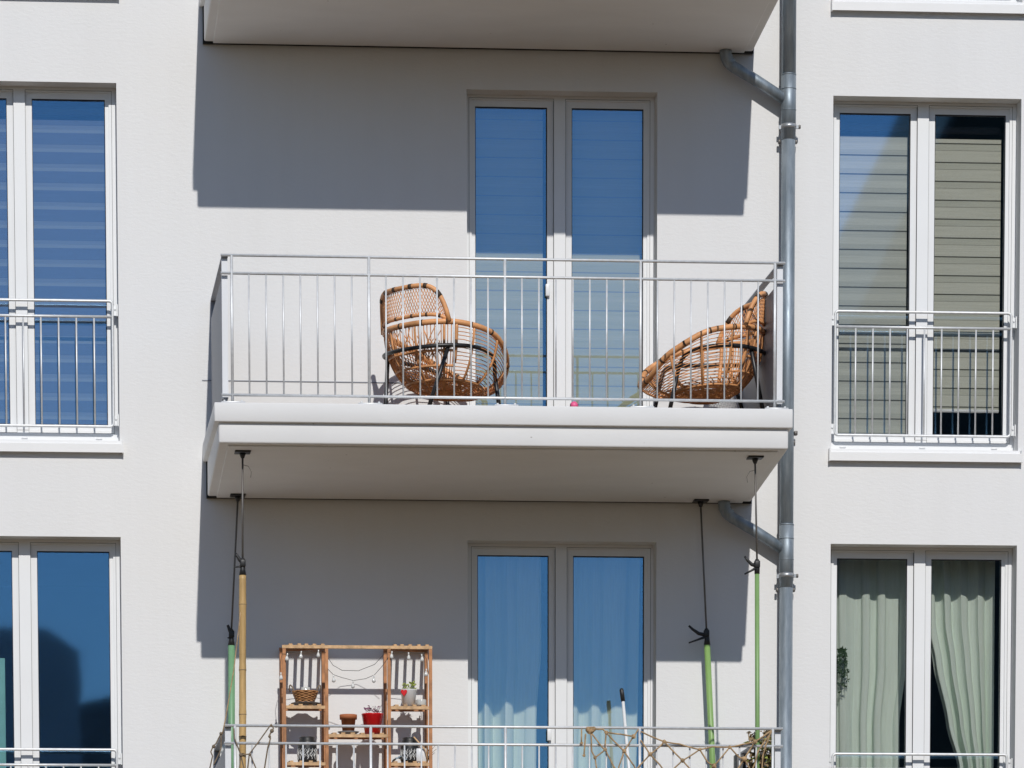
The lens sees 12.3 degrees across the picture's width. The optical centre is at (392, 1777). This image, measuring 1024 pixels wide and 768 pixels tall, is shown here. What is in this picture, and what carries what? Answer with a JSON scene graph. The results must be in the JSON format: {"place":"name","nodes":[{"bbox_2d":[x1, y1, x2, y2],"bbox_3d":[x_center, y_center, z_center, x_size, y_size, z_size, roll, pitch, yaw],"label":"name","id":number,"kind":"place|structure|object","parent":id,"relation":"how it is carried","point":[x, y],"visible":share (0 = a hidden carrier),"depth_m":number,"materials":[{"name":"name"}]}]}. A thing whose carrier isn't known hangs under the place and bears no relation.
{"place":"outdoors","nodes":[
{"label":"outdoors","id":0,"kind":"place"},
{"bbox_2d":[570,401,577,406],"bbox_3d":[1.155,-8.728,30.210,0.054,0.054,0.051,-1,6,-5],"label":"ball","id":1,"kind":"object","parent":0,"point":[573,404],"visible":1,"depth_m":30.19,"materials":[{"name":"pink plastic"}]},
{"bbox_2d":[619,688,629,767],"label":"broom","id":2,"kind":"object","parent":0,"point":[622,696],"visible":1,"depth_m":31.54,"materials":[{"name":"white plastic"}]},
{"label":"ground","id":3,"kind":"structure","parent":0,"visible":0},
{"bbox_2d":[0,0,1023,767],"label":"apartment building","id":4,"kind":"structure","parent":3,"relation":"on","point":[116,562],"depth_m":31.45,"materials":[{"name":"paint"}]},
{"bbox_2d":[0,658,5,767],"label":"curtain","id":5,"kind":"object","parent":4,"relation":"in","point":[2,715],"visible":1,"depth_m":31.95,"materials":[{"name":"white fabric"}]},
{"bbox_2d":[0,106,9,423],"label":"roller blind","id":6,"kind":"object","parent":4,"relation":"attached to","point":[3,239],"visible":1,"depth_m":31.30,"materials":[{"name":"fabric"}]},
{"bbox_2d":[0,298,118,427],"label":"window guard","id":7,"kind":"object","parent":4,"relation":"attached to","point":[115,418],"visible":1,"depth_m":31.24,"materials":[{"name":"grey metal"}]},
{"bbox_2d":[0,748,121,767],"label":"window guard","id":8,"kind":"object","parent":4,"relation":"attached to","point":[118,758],"visible":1,"depth_m":31.51,"materials":[{"name":"silver metal"}]},
{"bbox_2d":[0,539,121,767],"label":"window","id":9,"kind":"structure","parent":4,"relation":"in","point":[24,555],"depth_m":31.49,"materials":[{"name":"plastic"}]},
{"bbox_2d":[0,86,123,453],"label":"window","id":10,"kind":"structure","parent":4,"relation":"in","point":[19,124],"depth_m":31.21,"materials":[{"name":"plastic"}]},
{"bbox_2d":[32,107,106,424],"bbox_3d":[-2.135,-9.955,31.356,0.514,2.075,0.056,-1,6,-5],"label":"roller blind","id":11,"kind":"object","parent":4,"relation":"attached to","point":[69,207],"visible":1,"depth_m":31.33,"materials":[{"name":"fabric"}]},
{"bbox_2d":[199,0,777,53],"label":"balcony","id":12,"kind":"structure","parent":4,"relation":"attached to","point":[690,26],"depth_m":30.68,"materials":[{"name":"paint"}]},
{"bbox_2d":[203,254,792,503],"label":"balcony","id":13,"kind":"structure","parent":4,"relation":"attached to","point":[497,452],"depth_m":30.11,"materials":[{"name":"paint"}]},
{"bbox_2d":[380,283,509,404],"bbox_3d":[0.341,-9.204,30.889,0.849,0.864,0.808,-6,8,-43],"label":"rattan chair","id":14,"kind":"object","parent":13,"relation":"on","point":[428,384],"visible":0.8,"depth_m":30.64,"materials":[{"name":"wicker"}]},
{"bbox_2d":[637,291,767,408],"bbox_3d":[2.007,-9.175,30.742,0.840,0.826,0.808,-1,6,-11],"label":"rattan chair","id":15,"kind":"object","parent":13,"relation":"on","point":[732,382],"visible":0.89,"depth_m":30.55,"materials":[{"name":"wicker"}]},
{"bbox_2d":[214,724,782,767],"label":"balcony","id":16,"kind":"structure","parent":4,"relation":"attached to","point":[223,760],"depth_m":30.27,"materials":[{"name":"paint"}]},
{"bbox_2d":[226,493,245,767],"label":"support pole","id":17,"kind":"object","parent":16,"relation":"on","point":[231,658],"visible":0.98,"depth_m":31.33,"materials":[{"name":"green plastic"}]},
{"bbox_2d":[209,724,273,767],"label":"rope","id":18,"kind":"object","parent":16,"relation":"attached to","point":[249,754],"visible":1,"depth_m":30.12,"materials":[{"name":"brown fabric"}]},
{"bbox_2d":[234,450,251,767],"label":"support pole","id":19,"kind":"object","parent":16,"relation":"on","point":[242,650],"visible":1,"depth_m":30.15,"materials":[{"name":"beige wood"}]},
{"bbox_2d":[222,612,240,734],"bbox_3d":[-1.025,-7.003,30.120,0.170,0.774,0.018,-6,9,-43],"label":"cord","id":20,"kind":"object","parent":19,"relation":"attached to","point":[233,673],"visible":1,"depth_m":30.13,"materials":[{"name":"fabric"}]},
{"bbox_2d":[279,643,431,767],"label":"shelf rack","id":21,"kind":"object","parent":16,"relation":"on","point":[323,708],"visible":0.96,"depth_m":31.27,"materials":[{"name":"brown wood"}]},
{"bbox_2d":[291,702,320,705],"bbox_3d":[-0.571,-7.073,31.291,0.200,0.013,0.200,-1,6,-5],"label":"plate","id":22,"kind":"object","parent":21,"relation":"on","point":[306,703],"visible":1,"depth_m":31.23,"materials":[{"name":"ceramic"}]},
{"bbox_2d":[289,684,320,701],"bbox_3d":[-0.575,-7.143,31.302,0.179,0.124,0.179,5,8,41],"label":"wicker basket","id":23,"kind":"object","parent":22,"relation":"on","point":[305,695],"visible":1,"depth_m":31.25,"materials":[{"name":"wicker"}]},
{"bbox_2d":[297,736,316,761],"bbox_3d":[-0.563,-6.782,31.324,0.133,0.160,0.133,-1,6,-5],"label":"lantern","id":24,"kind":"object","parent":21,"relation":"on","point":[310,752],"visible":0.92,"depth_m":31.27,"materials":[{"name":"black plastic"}]},
{"bbox_2d":[338,731,358,733],"bbox_3d":[-0.291,-6.894,31.335,0.146,0.013,0.145,-1,6,-5],"label":"saucer","id":25,"kind":"object","parent":21,"relation":"on","point":[348,732],"visible":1,"depth_m":31.29,"materials":[{"name":"ceramic"}]},
{"bbox_2d":[340,714,356,730],"bbox_3d":[-0.291,-6.952,31.329,0.116,0.118,0.116,-1,6,-5],"label":"plant pot","id":26,"kind":"object","parent":25,"relation":"on","point":[347,719],"visible":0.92,"depth_m":31.29,"materials":[{"name":"ceramic"}]},
{"bbox_2d":[279,650,428,687],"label":"string lights","id":27,"kind":"object","parent":21,"relation":"hanging from","point":[352,685],"visible":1,"depth_m":31.21},
{"bbox_2d":[361,705,382,733],"bbox_3d":[-0.132,-6.985,31.340,0.146,0.192,0.145,-1,6,-5],"label":"plant pot","id":28,"kind":"object","parent":21,"relation":"on","point":[368,718],"visible":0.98,"depth_m":31.30,"materials":[{"name":"red ceramic"}]},
{"bbox_2d":[400,681,416,705],"bbox_3d":[0.107,-7.159,31.360,0.116,0.164,0.116,-1,6,-5],"label":"flower bucket","id":29,"kind":"object","parent":21,"relation":"on","point":[408,696],"visible":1,"depth_m":31.33,"materials":[{"name":"white ceramic"}]},
{"bbox_2d":[400,737,417,762],"bbox_3d":[0.113,-6.791,31.382,0.124,0.160,0.124,-1,6,-5],"label":"lantern","id":30,"kind":"object","parent":21,"relation":"on","point":[410,754],"visible":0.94,"depth_m":31.33,"materials":[{"name":"black plastic"}]},
{"bbox_2d":[416,699,425,705],"bbox_3d":[0.189,-7.095,31.346,0.066,0.040,0.065,-1,6,-5],"label":"tealight glass","id":31,"kind":"object","parent":21,"relation":"on","point":[419,702],"visible":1,"depth_m":31.32,"materials":[{"name":"white glass"}]},
{"bbox_2d":[413,737,428,760],"bbox_3d":[0.187,-6.784,31.312,0.103,0.159,0.013,-1,6,-11],"label":"stick","id":32,"kind":"object","parent":21,"relation":"on","point":[423,748],"visible":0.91,"depth_m":31.31,"materials":[{"name":"brown wood"}]},
{"bbox_2d":[416,748,426,761],"bbox_3d":[0.189,-6.751,31.360,0.067,0.086,0.055,-1,6,-5],"label":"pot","id":33,"kind":"object","parent":21,"relation":"on","point":[418,755],"visible":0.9,"depth_m":31.33,"materials":[{"name":"white ceramic"}]},
{"bbox_2d":[419,746,435,761],"bbox_3d":[0.232,-6.772,31.394,0.107,0.121,0.122,2,7,18],"label":"dry plant","id":34,"kind":"object","parent":21,"relation":"on","point":[428,752],"visible":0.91,"depth_m":31.39,"materials":[{"name":"beige plant"}]},
{"bbox_2d":[580,727,771,767],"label":"rope net","id":35,"kind":"object","parent":16,"relation":"hanging from","point":[590,730],"visible":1,"depth_m":30.35,"materials":[{"name":"fabric"}]},
{"bbox_2d":[688,499,715,767],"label":"support pole","id":36,"kind":"object","parent":16,"relation":"on","point":[707,654],"visible":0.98,"depth_m":31.63,"materials":[{"name":"green metal"}]},
{"bbox_2d":[734,754,745,767],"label":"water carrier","id":37,"kind":"object","parent":16,"relation":"on","point":[736,762],"visible":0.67,"depth_m":30.74,"materials":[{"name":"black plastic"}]},
{"bbox_2d":[744,455,763,767],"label":"support pole","id":38,"kind":"object","parent":16,"relation":"on","point":[756,563],"visible":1,"depth_m":30.43,"materials":[{"name":"green metal"}]},
{"bbox_2d":[743,730,770,767],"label":"potted shrub","id":39,"kind":"object","parent":16,"relation":"on","point":[765,757],"visible":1,"depth_m":30.58,"materials":[{"name":"green plant"}]},
{"bbox_2d":[476,108,542,405],"bbox_3d":[0.755,-9.998,31.645,0.490,2.362,0.056,-1,6,-5],"label":"roller blind","id":40,"kind":"object","parent":4,"relation":"attached to","point":[509,183],"visible":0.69,"depth_m":31.60,"materials":[{"name":"fabric"}]},
{"bbox_2d":[478,556,540,767],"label":"curtain","id":41,"kind":"object","parent":4,"relation":"hanging from","point":[509,624],"visible":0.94,"depth_m":31.98,"materials":[{"name":"white fabric"}]},
{"bbox_2d":[467,95,653,406],"bbox_3d":[1.107,-9.983,31.551,1.262,2.290,0.077,-1,6,-5],"label":"balcony door","id":42,"kind":"structure","parent":4,"relation":"in","point":[559,109],"depth_m":31.50,"materials":[{"name":"plastic"}]},
{"bbox_2d":[468,544,652,767],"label":"balcony door","id":43,"kind":"structure","parent":4,"relation":"in","point":[560,557],"depth_m":31.78,"materials":[{"name":"plastic"}]},
{"bbox_2d":[572,110,641,406],"bbox_3d":[1.423,-10.007,31.703,0.520,2.362,0.056,-1,6,-5],"label":"roller blind","id":44,"kind":"object","parent":4,"relation":"attached to","point":[606,184],"visible":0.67,"depth_m":31.66,"materials":[{"name":"fabric"}]},
{"bbox_2d":[574,557,639,767],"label":"curtain","id":45,"kind":"object","parent":4,"relation":"hanging from","point":[606,617],"visible":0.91,"depth_m":32.04,"materials":[{"name":"white fabric"}]},
{"bbox_2d":[718,0,800,767],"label":"downpipe","id":46,"kind":"object","parent":4,"relation":"attached to","point":[785,98],"visible":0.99,"depth_m":31.46,"materials":[{"name":"metal"}]},
{"bbox_2d":[837,646,849,693],"bbox_3d":[3.041,-7.495,32.109,0.106,0.318,0.060,1,6,7],"label":"trailing plant","id":47,"kind":"object","parent":4,"relation":"in","point":[841,651],"visible":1,"depth_m":32.10,"materials":[{"name":"green plant"}]},
{"bbox_2d":[836,560,905,767],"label":"curtain","id":48,"kind":"object","parent":4,"relation":"hanging from","point":[871,600],"visible":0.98,"depth_m":32.22,"materials":[{"name":"fabric"}]},
{"bbox_2d":[838,123,907,433],"bbox_3d":[3.200,-10.018,31.820,0.483,2.059,0.056,-1,6,-5],"label":"roller blind","id":49,"kind":"object","parent":4,"relation":"attached to","point":[873,231],"visible":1,"depth_m":31.79,"materials":[{"name":"fabric"}]},
{"bbox_2d":[829,547,1011,767],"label":"window","id":50,"kind":"structure","parent":4,"relation":"in","point":[918,560],"depth_m":32.00,"materials":[{"name":"plastic"}]},
{"bbox_2d":[829,752,1012,767],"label":"window guard","id":51,"kind":"object","parent":4,"relation":"attached to","point":[1008,763],"visible":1,"depth_m":32.01,"materials":[{"name":"silver metal"}]},
{"bbox_2d":[831,310,1016,437],"bbox_3d":[3.545,-9.382,31.748,1.259,0.824,0.052,-1,6,-5],"label":"window guard","id":52,"kind":"object","parent":4,"relation":"attached to","point":[1013,324],"visible":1,"depth_m":31.74,"materials":[{"name":"grey metal"}]},
{"bbox_2d":[828,101,1022,463],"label":"window","id":53,"kind":"structure","parent":4,"relation":"in","point":[922,116],"depth_m":31.72,"materials":[{"name":"plastic"}]},
{"bbox_2d":[831,0,1023,13],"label":"window","id":54,"kind":"structure","parent":4,"relation":"in","point":[835,5],"depth_m":31.37,"materials":[{"name":"plastic"}]},
{"bbox_2d":[931,560,994,767],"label":"curtain","id":55,"kind":"object","parent":4,"relation":"hanging from","point":[962,620],"visible":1,"depth_m":32.27,"materials":[{"name":"fabric"}]},
{"bbox_2d":[933,126,1000,412],"bbox_3d":[3.839,-10.112,31.866,0.470,1.868,0.056,-1,6,-5],"label":"roller blind","id":56,"kind":"object","parent":4,"relation":"attached to","point":[967,224],"visible":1,"depth_m":31.84,"materials":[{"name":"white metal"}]}
]}

